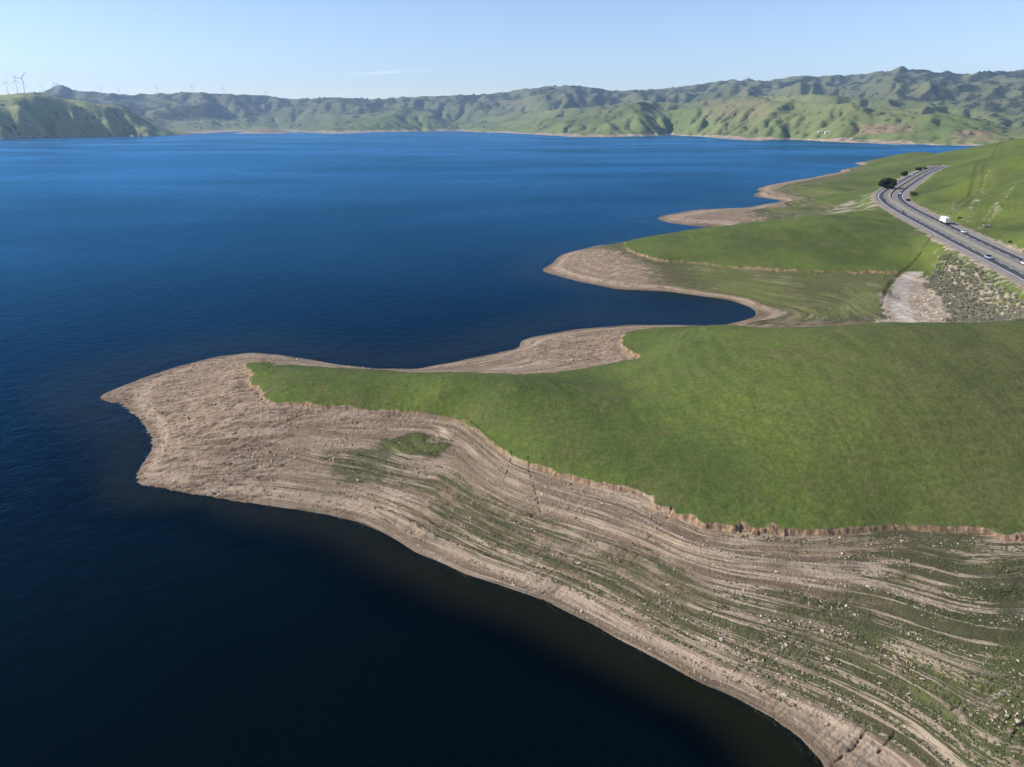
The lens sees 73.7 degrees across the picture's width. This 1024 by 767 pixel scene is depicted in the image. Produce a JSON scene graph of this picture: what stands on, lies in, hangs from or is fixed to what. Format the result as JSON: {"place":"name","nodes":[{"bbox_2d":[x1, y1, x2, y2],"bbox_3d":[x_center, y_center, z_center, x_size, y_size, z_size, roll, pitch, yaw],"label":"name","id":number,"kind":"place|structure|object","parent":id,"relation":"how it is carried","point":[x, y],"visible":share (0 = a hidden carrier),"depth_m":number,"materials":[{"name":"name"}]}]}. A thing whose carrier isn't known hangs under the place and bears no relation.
{"place":"outdoors","nodes":[
{"label":"outdoors","id":0,"kind":"place"},
{"bbox_2d":[0,131,975,766],"bbox_3d":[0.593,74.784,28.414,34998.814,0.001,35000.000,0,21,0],"label":"water","id":1,"kind":"structure","parent":0,"point":[140,627],"depth_m":184.10,"materials":[{"name":"blue liquid"}]},
{"bbox_2d":[0,66,1023,145],"bbox_3d":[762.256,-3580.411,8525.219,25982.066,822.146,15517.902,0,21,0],"label":"hills","id":2,"kind":"structure","parent":0,"point":[840,116],"depth_m":6409.25,"materials":[{"name":"green plant"}]},
{"bbox_2d":[0,69,1023,132],"bbox_3d":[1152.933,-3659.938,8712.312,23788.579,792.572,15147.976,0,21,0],"label":"woodland","id":3,"kind":"object","parent":2,"relation":"on","point":[367,101],"visible":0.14,"depth_m":8857.15,"materials":[{"name":"green plant"}]},
{"bbox_2d":[0,0,1023,99],"label":"sky","id":4,"kind":"structure","parent":0,"point":[290,49],"materials":[{"name":"blue"}]},
{"bbox_2d":[87,138,1023,766],"bbox_3d":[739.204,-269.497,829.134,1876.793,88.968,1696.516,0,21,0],"label":"ground","id":5,"kind":"structure","parent":0,"point":[879,428],"depth_m":152.33,"materials":[{"name":"green plant"}]},
{"bbox_2d":[121,305,1023,766],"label":"stones","id":6,"kind":"object","parent":5,"relation":"on","point":[993,715],"visible":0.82,"depth_m":116.25,"materials":[{"name":"beige stone"}]},
{"bbox_2d":[150,297,1023,766],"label":"weeds","id":7,"kind":"object","parent":5,"relation":"on","point":[888,663],"visible":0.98,"depth_m":105.43,"materials":[{"name":"green plant"}]},
{"bbox_2d":[878,178,897,187],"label":"oak tree","id":8,"kind":"object","parent":5,"relation":"on","point":[888,183],"visible":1,"depth_m":651.07,"materials":[{"name":"green plant"}]},
{"bbox_2d":[900,171,907,175],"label":"oak tree","id":9,"kind":"object","parent":5,"relation":"on","point":[904,173],"visible":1,"depth_m":809.30,"materials":[{"name":"green plant"}]},
{"bbox_2d":[886,278,959,321],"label":"rubble","id":10,"kind":"object","parent":5,"relation":"on","point":[941,308],"visible":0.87,"depth_m":285.19,"materials":[{"name":"stone"}]},
{"bbox_2d":[923,253,1023,322],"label":"brush","id":11,"kind":"object","parent":5,"relation":"on","point":[944,283],"visible":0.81,"depth_m":303.28,"materials":[{"name":"green plant"}]},
{"bbox_2d":[876,166,1023,283],"bbox_3d":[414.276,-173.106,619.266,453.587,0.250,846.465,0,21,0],"label":"road","id":12,"kind":"structure","parent":0,"point":[994,261],"depth_m":397.91,"materials":[{"name":"grey asphalt"}]},
{"bbox_2d":[938,216,950,223],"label":"box truck","id":13,"kind":"object","parent":12,"relation":"on","point":[945,219],"visible":1,"depth_m":422.57,"materials":[{"name":"white paint"}]},
{"bbox_2d":[878,172,1021,277],"bbox_3d":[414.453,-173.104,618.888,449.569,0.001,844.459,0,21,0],"label":"road marking","id":14,"kind":"object","parent":12,"relation":"on","point":[954,226],"visible":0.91,"depth_m":373.31,"materials":[{"name":"white paint"}]},
{"bbox_2d":[888,167,1022,269],"bbox_3d":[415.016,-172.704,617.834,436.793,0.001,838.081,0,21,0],"label":"road marking","id":15,"kind":"object","parent":12,"relation":"on","point":[937,227],"visible":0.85,"depth_m":498.50,"materials":[{"name":"white paint"}]},
{"bbox_2d":[890,166,1023,267],"bbox_3d":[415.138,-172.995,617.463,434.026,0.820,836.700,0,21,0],"label":"median barrier","id":16,"kind":"object","parent":12,"relation":"on","point":[1005,258],"visible":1,"depth_m":385.58,"materials":[{"name":"concrete"}]},
{"bbox_2d":[984,254,991,258],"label":"car","id":17,"kind":"object","parent":12,"relation":"on","point":[988,256],"visible":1,"depth_m":314.04,"materials":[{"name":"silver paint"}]}
]}

